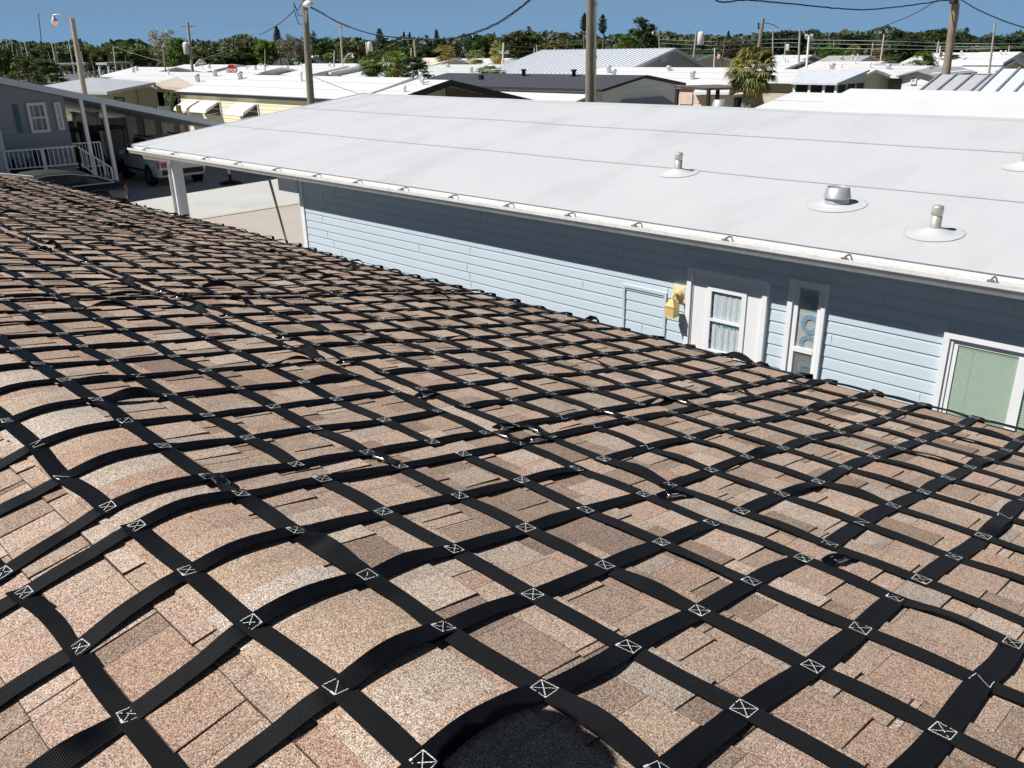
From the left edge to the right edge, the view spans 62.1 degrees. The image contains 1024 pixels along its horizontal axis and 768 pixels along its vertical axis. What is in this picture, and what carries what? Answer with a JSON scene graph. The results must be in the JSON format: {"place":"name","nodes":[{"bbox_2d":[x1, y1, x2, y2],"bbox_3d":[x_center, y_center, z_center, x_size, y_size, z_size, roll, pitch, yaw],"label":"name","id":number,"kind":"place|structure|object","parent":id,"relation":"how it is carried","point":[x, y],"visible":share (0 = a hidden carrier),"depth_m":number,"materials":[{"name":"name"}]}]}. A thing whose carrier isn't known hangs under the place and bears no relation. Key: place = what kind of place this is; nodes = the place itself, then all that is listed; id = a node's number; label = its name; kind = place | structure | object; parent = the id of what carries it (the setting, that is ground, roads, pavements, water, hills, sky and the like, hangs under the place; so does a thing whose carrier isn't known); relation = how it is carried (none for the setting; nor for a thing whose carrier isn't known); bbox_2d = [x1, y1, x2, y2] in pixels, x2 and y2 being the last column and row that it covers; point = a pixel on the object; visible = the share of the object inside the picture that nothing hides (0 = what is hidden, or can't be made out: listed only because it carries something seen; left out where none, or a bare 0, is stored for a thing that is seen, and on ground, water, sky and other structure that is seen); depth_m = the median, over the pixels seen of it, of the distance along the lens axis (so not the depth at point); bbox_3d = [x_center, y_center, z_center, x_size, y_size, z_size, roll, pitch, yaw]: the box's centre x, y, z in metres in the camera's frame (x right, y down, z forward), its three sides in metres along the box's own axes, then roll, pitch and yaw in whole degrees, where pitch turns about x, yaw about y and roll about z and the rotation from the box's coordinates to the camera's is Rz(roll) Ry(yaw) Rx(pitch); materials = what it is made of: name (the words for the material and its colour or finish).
{"place":"outdoors","nodes":[
{"label":"outdoors","id":0,"kind":"place"},
{"bbox_2d":[7,149,48,173],"bbox_3d":[-16.030,-7.146,28.028,1.095,1.062,1.578,19,29,41],"label":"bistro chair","id":1,"kind":"object","parent":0,"point":[28,164],"visible":0.38,"depth_m":28.31,"materials":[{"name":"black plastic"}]},
{"bbox_2d":[17,169,128,201],"bbox_3d":[-14.063,-5.596,25.298,4.720,1.427,2.160,-20,29,-39],"label":"dark coupe","id":2,"kind":"object","parent":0,"point":[99,185],"visible":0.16,"depth_m":25.40,"materials":[{"name":"paint"}]},
{"bbox_2d":[101,165,299,217],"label":"driveway","id":3,"kind":"structure","parent":0,"point":[208,195],"depth_m":29.43,"materials":[{"name":"concrete"}]},
{"bbox_2d":[69,124,135,176],"bbox_3d":[-15.978,-9.001,33.072,1.280,1.970,2.250,13,26,32],"label":"golf cart","id":4,"kind":"object","parent":3,"relation":"on","point":[92,128],"visible":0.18,"depth_m":32.49,"materials":[{"name":"black plastic"}]},
{"bbox_2d":[118,132,204,186],"bbox_3d":[-13.575,-8.700,32.591,2.206,1.781,4.680,-19,28,-38],"label":"white suv","id":5,"kind":"object","parent":3,"relation":"on","point":[152,171],"visible":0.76,"depth_m":31.50,"materials":[{"name":"paint"}]},
{"bbox_2d":[202,204,304,247],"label":"side yard paving","id":6,"kind":"structure","parent":0,"point":[265,223],"depth_m":24.39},
{"bbox_2d":[196,202,299,219],"bbox_3d":[-5.718,-6.215,28.314,0.250,0.082,10.300,19,29,41],"label":"driveway edging","id":7,"kind":"object","parent":6,"relation":"on","point":[245,211],"depth_m":25.97,"materials":[{"name":"concrete"}]},
{"bbox_2d":[174,71,417,130],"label":"yellow house","id":8,"kind":"structure","parent":0,"point":[231,98],"depth_m":44.39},
{"bbox_2d":[434,44,455,63],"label":"tree","id":9,"kind":"object","parent":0,"point":[445,56],"visible":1,"depth_m":92.64,"materials":[{"name":"green plant"}]},
{"bbox_2d":[374,72,531,99],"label":"annex house","id":10,"kind":"structure","parent":0,"point":[421,85],"depth_m":38.81,"materials":[{"name":"beige"}]},
{"bbox_2d":[7,43,899,120],"bbox_3d":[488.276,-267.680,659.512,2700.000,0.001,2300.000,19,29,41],"label":"ground","id":11,"kind":"structure","parent":0,"point":[68,115],"depth_m":183.75,"materials":[{"name":"green plant"}]},
{"bbox_2d":[0,45,24,79],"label":"broad tree","id":12,"kind":"object","parent":11,"relation":"on","point":[6,53],"visible":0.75,"depth_m":77.19,"materials":[{"name":"green plant"}]},
{"bbox_2d":[4,55,45,84],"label":"broad tree","id":13,"kind":"object","parent":11,"relation":"on","point":[24,61],"visible":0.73,"depth_m":73.84,"materials":[{"name":"green plant"}]},
{"bbox_2d":[28,58,68,84],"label":"broad tree","id":14,"kind":"object","parent":11,"relation":"on","point":[50,67],"visible":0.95,"depth_m":73.23,"materials":[{"name":"green plant"}]},
{"bbox_2d":[35,42,66,74],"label":"broad tree","id":15,"kind":"object","parent":11,"relation":"on","point":[47,47],"visible":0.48,"depth_m":160.91,"materials":[{"name":"green plant"}]},
{"bbox_2d":[52,45,74,73],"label":"broad tree","id":16,"kind":"object","parent":11,"relation":"on","point":[62,55],"visible":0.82,"depth_m":153.93,"materials":[{"name":"green plant"}]},
{"bbox_2d":[51,14,88,111],"bbox_3d":[-19.261,-12.984,37.560,1.009,6.212,0.312,0,22,2],"label":"street lamp","id":17,"kind":"object","parent":11,"relation":"on","point":[54,21],"visible":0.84,"depth_m":36.90,"materials":[{"name":"beige wood"}]},
{"bbox_2d":[88,47,114,73],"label":"broad tree","id":18,"kind":"object","parent":11,"relation":"on","point":[98,55],"visible":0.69,"depth_m":160.58,"materials":[{"name":"green plant"}]},
{"bbox_2d":[0,77,224,180],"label":"grey house","id":19,"kind":"structure","parent":11,"relation":"on","point":[33,116],"depth_m":28.75,"materials":[{"name":"plastic"}]},
{"bbox_2d":[25,102,50,132],"bbox_3d":[-15.751,-8.855,28.241,0.080,0.957,0.596,19,29,41],"label":"window","id":20,"kind":"structure","parent":19,"relation":"in","point":[37,114],"depth_m":28.24,"materials":[{"name":"white paint"}]},
{"bbox_2d":[53,102,65,129],"bbox_3d":[-15.286,-9.048,28.675,0.080,0.910,0.207,19,29,41],"label":"window","id":21,"kind":"structure","parent":19,"relation":"in","point":[57,107],"depth_m":28.65,"materials":[{"name":"white paint"}]},
{"bbox_2d":[109,44,155,68],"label":"broad tree","id":22,"kind":"object","parent":11,"relation":"on","point":[119,54],"visible":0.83,"depth_m":157.95,"materials":[{"name":"green plant"}]},
{"bbox_2d":[101,66,200,78],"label":"park home","id":23,"kind":"object","parent":11,"relation":"on","point":[132,70],"visible":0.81,"depth_m":91.25,"materials":[{"name":"grey"}]},
{"bbox_2d":[147,30,177,66],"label":"sparse tree","id":24,"kind":"object","parent":11,"relation":"on","point":[162,39],"visible":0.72,"depth_m":129.61,"materials":[{"name":"green plant"}]},
{"bbox_2d":[44,67,288,118],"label":"beige house","id":25,"kind":"structure","parent":11,"relation":"on","point":[148,89],"depth_m":55.58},
{"bbox_2d":[165,37,189,66],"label":"broad tree","id":26,"kind":"object","parent":11,"relation":"on","point":[177,54],"visible":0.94,"depth_m":121.90,"materials":[{"name":"green plant"}]},
{"bbox_2d":[180,22,195,71],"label":"utility pole","id":27,"kind":"object","parent":11,"relation":"on","point":[187,48],"visible":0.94,"depth_m":83.13,"materials":[{"name":"grey wood"}]},
{"bbox_2d":[185,46,215,63],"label":"broad tree","id":28,"kind":"object","parent":11,"relation":"on","point":[197,52],"visible":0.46,"depth_m":131.55,"materials":[{"name":"green plant"}]},
{"bbox_2d":[175,64,250,71],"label":"park home","id":29,"kind":"object","parent":11,"relation":"on","point":[208,68],"visible":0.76,"depth_m":99.54,"materials":[{"name":"white metal"}]},
{"bbox_2d":[203,51,256,65],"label":"broad tree","id":30,"kind":"object","parent":11,"relation":"on","point":[238,58],"visible":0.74,"depth_m":123.69,"materials":[{"name":"green plant"}]},
{"bbox_2d":[215,33,265,64],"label":"broad tree","id":31,"kind":"object","parent":11,"relation":"on","point":[245,42],"visible":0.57,"depth_m":127.57,"materials":[{"name":"green plant"}]},
{"bbox_2d":[220,65,295,73],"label":"park home","id":32,"kind":"object","parent":11,"relation":"on","point":[269,70],"visible":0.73,"depth_m":92.48,"materials":[{"name":"white paint"}]},
{"bbox_2d":[251,38,279,65],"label":"broad tree","id":33,"kind":"object","parent":11,"relation":"on","point":[260,46],"visible":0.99,"depth_m":123.59,"materials":[{"name":"green plant"}]},
{"bbox_2d":[275,33,297,65],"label":"sparse tree","id":34,"kind":"object","parent":11,"relation":"on","point":[287,47],"visible":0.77,"depth_m":118.95,"materials":[{"name":"green plant"}]},
{"bbox_2d":[286,36,303,60],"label":"sparse tree","id":35,"kind":"object","parent":11,"relation":"on","point":[298,48],"visible":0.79,"depth_m":115.49,"materials":[{"name":"green plant"}]},
{"bbox_2d":[293,0,314,104],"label":"utility pole","id":36,"kind":"object","parent":11,"relation":"on","point":[305,4],"visible":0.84,"depth_m":36.22,"materials":[{"name":"brown wood"}]},
{"bbox_2d":[311,0,529,39],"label":"overhead cable","id":37,"kind":"object","parent":36,"relation":"attached to","point":[424,38],"visible":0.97,"depth_m":31.72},
{"bbox_2d":[263,63,348,75],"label":"park home","id":38,"kind":"object","parent":11,"relation":"on","point":[320,70],"visible":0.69,"depth_m":91.12,"materials":[{"name":"white paint"}]},
{"bbox_2d":[312,36,335,62],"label":"broad tree","id":39,"kind":"object","parent":11,"relation":"on","point":[323,46],"visible":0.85,"depth_m":135.79,"materials":[{"name":"green plant"}]},
{"bbox_2d":[296,63,363,75],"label":"park home","id":40,"kind":"object","parent":11,"relation":"on","point":[352,68],"visible":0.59,"depth_m":91.44,"materials":[{"name":"white paint"}]},
{"bbox_2d":[334,39,358,62],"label":"broad tree","id":41,"kind":"object","parent":11,"relation":"on","point":[348,47],"visible":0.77,"depth_m":127.57,"materials":[{"name":"green plant"}]},
{"bbox_2d":[356,52,384,76],"bbox_3d":[-9.499,-20.264,57.806,2.184,4.390,2.371,-1,22,-1],"label":"fan palm clump","id":42,"kind":"object","parent":11,"relation":"on","point":[369,71],"visible":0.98,"depth_m":56.91,"materials":[{"name":"green plant"}]},
{"bbox_2d":[360,52,415,77],"bbox_3d":[-8.510,-20.699,58.906,4.820,4.352,3.864,19,29,41],"label":"broad tree","id":43,"kind":"object","parent":11,"relation":"on","point":[380,55],"visible":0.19,"depth_m":57.78,"materials":[{"name":"green plant"}]},
{"bbox_2d":[376,49,411,76],"bbox_3d":[-7.735,-19.744,56.185,2.538,4.555,2.661,19,29,41],"label":"fan palm clump","id":44,"kind":"object","parent":11,"relation":"on","point":[395,70],"visible":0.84,"depth_m":55.43,"materials":[{"name":"green plant"}]},
{"bbox_2d":[398,56,434,77],"bbox_3d":[-6.171,-18.905,54.645,2.586,4.096,2.138,2,22,7],"label":"sea grape bush","id":45,"kind":"object","parent":11,"relation":"on","point":[420,64],"visible":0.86,"depth_m":53.75,"materials":[{"name":"green plant"}]},
{"bbox_2d":[416,46,443,57],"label":"broad tree","id":46,"kind":"object","parent":11,"relation":"on","point":[427,52],"visible":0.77,"depth_m":138.27,"materials":[{"name":"green plant"}]},
{"bbox_2d":[410,58,472,66],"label":"park home","id":47,"kind":"object","parent":11,"relation":"on","point":[452,61],"visible":0.22,"depth_m":93.96,"materials":[{"name":"beige"}]},
{"bbox_2d":[400,63,501,78],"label":"park home","id":48,"kind":"object","parent":11,"relation":"on","point":[440,69],"visible":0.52,"depth_m":77.14,"materials":[{"name":"grey"}]},
{"bbox_2d":[470,36,498,57],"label":"broad tree","id":49,"kind":"object","parent":11,"relation":"on","point":[485,44],"visible":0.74,"depth_m":138.44,"materials":[{"name":"green plant"}]},
{"bbox_2d":[1,25,1023,76],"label":"distant woods","id":50,"kind":"object","parent":11,"relation":"on","point":[457,43],"visible":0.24,"depth_m":216.16,"materials":[{"name":"green plant"}]},
{"bbox_2d":[501,29,548,58],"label":"broad tree","id":51,"kind":"object","parent":11,"relation":"on","point":[527,44],"visible":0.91,"depth_m":114.91,"materials":[{"name":"green plant"}]},
{"bbox_2d":[127,93,1023,432],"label":"blue house","id":52,"kind":"structure","parent":11,"relation":"on","point":[877,251],"depth_m":10.49,"materials":[{"name":"plastic"}]},
{"bbox_2d":[683,267,770,362],"bbox_3d":[2.330,-0.205,9.513,0.985,2.090,0.100,19,29,41],"label":"window","id":53,"kind":"structure","parent":52,"relation":"in","point":[748,314],"depth_m":9.29,"materials":[{"name":"white"}]},
{"bbox_2d":[780,278,829,378],"bbox_3d":[2.997,-0.279,8.807,0.405,1.605,0.055,19,29,41],"label":"window","id":54,"kind":"structure","parent":52,"relation":"in","point":[806,350],"depth_m":8.68,"materials":[{"name":"white paint"}]},
{"bbox_2d":[932,331,1023,432],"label":"window","id":55,"kind":"structure","parent":52,"relation":"in","point":[979,348],"depth_m":7.62,"materials":[{"name":"white paint"}]},
{"bbox_2d":[585,0,597,101],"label":"utility pole","id":56,"kind":"object","parent":11,"relation":"on","point":[591,42],"visible":0.66,"depth_m":30.52,"materials":[{"name":"brown wood"}]},
{"bbox_2d":[616,35,641,48],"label":"broad tree","id":57,"kind":"object","parent":11,"relation":"on","point":[630,41],"visible":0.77,"depth_m":127.86,"materials":[{"name":"green plant"}]},
{"bbox_2d":[623,16,657,48],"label":"casuarina tree","id":58,"kind":"object","parent":11,"relation":"on","point":[646,38],"visible":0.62,"depth_m":135.50,"materials":[{"name":"green plant"}]},
{"bbox_2d":[596,65,774,106],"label":"peach house","id":59,"kind":"structure","parent":11,"relation":"on","point":[700,76],"depth_m":50.15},
{"bbox_2d":[674,84,731,105],"bbox_3d":[8.811,-11.769,37.677,3.390,2.830,0.606,-4,22,-6],"label":"patio canopy","id":60,"kind":"object","parent":11,"relation":"on","point":[717,88],"visible":0.36,"depth_m":37.15,"materials":[{"name":"white metal"}]},
{"bbox_2d":[689,54,733,67],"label":"park home","id":61,"kind":"object","parent":11,"relation":"on","point":[707,59],"visible":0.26,"depth_m":101.71,"materials":[{"name":"beige"}]},
{"bbox_2d":[718,36,754,65],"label":"sparse tree","id":62,"kind":"object","parent":11,"relation":"on","point":[733,45],"visible":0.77,"depth_m":129.63,"materials":[{"name":"green plant"}]},
{"bbox_2d":[723,44,777,107],"bbox_3d":[9.800,-11.587,34.911,2.423,4.510,2.440,19,29,41],"label":"cabbage palm","id":63,"kind":"object","parent":11,"relation":"on","point":[750,83],"visible":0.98,"depth_m":34.06,"materials":[{"name":"green plant"}]},
{"bbox_2d":[745,58,814,68],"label":"park home","id":64,"kind":"object","parent":11,"relation":"on","point":[787,64],"visible":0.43,"depth_m":85.14,"materials":[{"name":"white metal"}]},
{"bbox_2d":[756,29,812,54],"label":"broad tree","id":65,"kind":"object","parent":11,"relation":"on","point":[792,37],"visible":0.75,"depth_m":140.70,"materials":[{"name":"green plant"}]},
{"bbox_2d":[773,54,822,61],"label":"park home","id":66,"kind":"object","parent":11,"relation":"on","point":[813,58],"visible":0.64,"depth_m":94.05,"materials":[{"name":"white metal"}]},
{"bbox_2d":[809,29,824,55],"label":"pine tree","id":67,"kind":"object","parent":11,"relation":"on","point":[815,42],"visible":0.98,"depth_m":136.25,"materials":[{"name":"green plant"}]},
{"bbox_2d":[754,63,890,107],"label":"screen porch house","id":68,"kind":"structure","parent":11,"relation":"on","point":[832,79],"depth_m":46.74,"materials":[{"name":"beige"}]},
{"bbox_2d":[819,46,844,57],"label":"broad tree","id":69,"kind":"object","parent":11,"relation":"on","point":[831,51],"visible":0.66,"depth_m":104.89,"materials":[{"name":"green plant"}]},
{"bbox_2d":[800,58,887,68],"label":"park home","id":70,"kind":"object","parent":11,"relation":"on","point":[839,64],"visible":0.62,"depth_m":77.12,"materials":[{"name":"white metal"}]},
{"bbox_2d":[819,54,879,60],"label":"park home","id":71,"kind":"object","parent":11,"relation":"on","point":[851,58],"visible":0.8,"depth_m":84.89,"materials":[{"name":"white paint"}]},
{"bbox_2d":[827,33,878,55],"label":"broad tree","id":72,"kind":"object","parent":11,"relation":"on","point":[846,44],"visible":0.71,"depth_m":142.44,"materials":[{"name":"green plant"}]},
{"bbox_2d":[850,62,940,89],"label":"grey wall house","id":73,"kind":"structure","parent":11,"relation":"on","point":[894,82],"depth_m":50.51,"materials":[{"name":"white metal"}]},
{"bbox_2d":[876,37,929,62],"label":"broad tree","id":74,"kind":"object","parent":11,"relation":"on","point":[903,53],"visible":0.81,"depth_m":101.53,"materials":[{"name":"green plant"}]},
{"bbox_2d":[908,51,938,65],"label":"broad tree","id":75,"kind":"object","parent":11,"relation":"on","point":[928,58],"visible":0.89,"depth_m":71.89,"materials":[{"name":"green plant"}]},
{"bbox_2d":[901,51,978,64],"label":"park home","id":76,"kind":"object","parent":11,"relation":"on","point":[966,55],"visible":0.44,"depth_m":77.93,"materials":[{"name":"grey"}]},
{"bbox_2d":[918,27,966,51],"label":"casuarina tree","id":77,"kind":"object","parent":11,"relation":"on","point":[940,35],"visible":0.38,"depth_m":101.62,"materials":[{"name":"green plant"}]},
{"bbox_2d":[926,43,971,52],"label":"broad tree","id":78,"kind":"object","parent":11,"relation":"on","point":[959,49],"visible":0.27,"depth_m":98.36,"materials":[{"name":"green plant"}]},
{"bbox_2d":[942,0,959,74],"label":"utility pole","id":79,"kind":"object","parent":11,"relation":"on","point":[952,26],"visible":0.63,"depth_m":37.47,"materials":[{"name":"brown wood"}]},
{"bbox_2d":[715,0,949,10],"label":"overhead cable","id":80,"kind":"object","parent":79,"relation":"attached to","point":[825,6],"visible":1,"depth_m":31.92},
{"bbox_2d":[951,60,1023,74],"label":"park home","id":81,"kind":"object","parent":11,"relation":"on","point":[1011,64],"visible":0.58,"depth_m":70.17,"materials":[{"name":"white"}]},
{"bbox_2d":[960,50,1023,65],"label":"park home","id":82,"kind":"object","parent":11,"relation":"on","point":[983,58],"visible":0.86,"depth_m":71.23,"materials":[{"name":"white paint"}]},
{"bbox_2d":[489,39,504,63],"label":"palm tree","id":83,"kind":"object","parent":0,"point":[495,59],"visible":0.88,"depth_m":83.60,"materials":[{"name":"green plant"}]},
{"bbox_2d":[0,173,1023,767],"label":"shingled house","id":84,"kind":"structure","parent":0,"point":[234,699],"depth_m":2.13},
{"bbox_2d":[0,176,76,187],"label":"cargo net","id":85,"kind":"object","parent":84,"relation":"on","point":[41,184],"visible":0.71,"depth_m":12.13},
{"bbox_2d":[0,232,155,297],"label":"cargo net","id":86,"kind":"object","parent":84,"relation":"on","point":[128,280],"visible":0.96,"depth_m":4.99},
{"bbox_2d":[0,183,163,210],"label":"cargo net","id":87,"kind":"object","parent":84,"relation":"on","point":[13,188],"visible":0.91,"depth_m":10.29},
{"bbox_2d":[0,201,287,242],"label":"cargo net","id":88,"kind":"object","parent":84,"relation":"on","point":[66,219],"visible":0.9,"depth_m":8.35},
{"bbox_2d":[0,295,496,581],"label":"cargo net","id":89,"kind":"object","parent":84,"relation":"on","point":[59,473],"visible":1,"depth_m":2.86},
{"bbox_2d":[205,472,235,491],"bbox_3d":[-0.757,0.248,2.204,0.047,0.018,0.124,-5,19,-42],"label":"carabiner","id":90,"kind":"object","parent":89,"relation":"attached to","point":[221,482],"visible":1,"depth_m":2.19,"materials":[{"name":"metal"}]},
{"bbox_2d":[364,452,400,463],"bbox_3d":[-0.395,0.218,2.579,0.124,0.018,0.047,11,14,28],"label":"carabiner","id":91,"kind":"object","parent":89,"relation":"attached to","point":[387,458],"visible":1,"depth_m":2.57,"materials":[{"name":"metal"}]},
{"bbox_2d":[18,233,484,294],"bbox_3d":[-2.008,-0.871,6.627,2.669,0.732,2.486,19,29,41],"label":"cargo net","id":92,"kind":"object","parent":84,"relation":"on","point":[213,282],"visible":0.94,"depth_m":6.34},
{"bbox_2d":[180,291,812,430],"bbox_3d":[-0.070,-0.197,4.849,2.659,0.702,2.484,19,29,41],"label":"cargo net","id":93,"kind":"object","parent":84,"relation":"on","point":[518,400],"visible":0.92,"depth_m":4.44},
{"bbox_2d":[0,441,1023,767],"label":"cargo net","id":94,"kind":"object","parent":84,"relation":"on","point":[936,739],"visible":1,"depth_m":1.71,"materials":[{"name":"fabric"}]},
{"bbox_2d":[540,379,1023,627],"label":"cargo net","id":95,"kind":"object","parent":84,"relation":"on","point":[944,562],"visible":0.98,"depth_m":2.96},
{"bbox_2d":[656,490,693,498],"bbox_3d":[0.496,0.331,2.587,0.124,0.018,0.047,-2,16,-34],"label":"carabiner","id":96,"kind":"object","parent":95,"relation":"attached to","point":[664,494],"visible":1,"depth_m":2.58,"materials":[{"name":"metal"}]},
{"bbox_2d":[820,552,857,565],"bbox_3d":[0.868,0.457,2.245,0.124,0.018,0.047,-3,17,-40],"label":"carabiner","id":97,"kind":"object","parent":95,"relation":"attached to","point":[831,558],"visible":1,"depth_m":2.23,"materials":[{"name":"metal"}]},
{"bbox_2d":[0,0,1023,47],"label":"sky","id":98,"kind":"structure","parent":0,"point":[97,22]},
{"bbox_2d":[425,69,685,104],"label":"shingle roof house","id":99,"kind":"structure","parent":0,"point":[641,89],"depth_m":45.45,"materials":[{"name":"white paint"}]},
{"bbox_2d":[490,48,708,73],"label":"metal roof house","id":100,"kind":"structure","parent":0,"point":[553,61],"depth_m":63.78,"materials":[{"name":"grey"}]},
{"bbox_2d":[755,89,1023,118],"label":"white roof house","id":101,"kind":"structure","parent":0,"point":[965,103],"depth_m":23.73,"materials":[{"name":"paint"}]},
{"bbox_2d":[896,66,976,89],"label":"white wing house","id":102,"kind":"structure","parent":0,"point":[916,79],"depth_m":47.85,"materials":[{"name":"paint"}]},
{"bbox_2d":[919,72,991,90],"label":"standing seam house","id":103,"kind":"structure","parent":0,"point":[955,81],"depth_m":33.53,"materials":[{"name":"grey"}]},
{"bbox_2d":[977,67,1023,91],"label":"standing seam house","id":104,"kind":"structure","parent":0,"point":[1001,79],"depth_m":32.04,"materials":[{"name":"grey"}]},
{"label":"water","id":105,"kind":"structure","parent":0,"visible":0},
{"bbox_2d":[96,62,133,77],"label":"dock shelter","id":106,"kind":"object","parent":105,"relation":"on","point":[108,64],"visible":0.5,"depth_m":119.14,"materials":[{"name":"white paint"}]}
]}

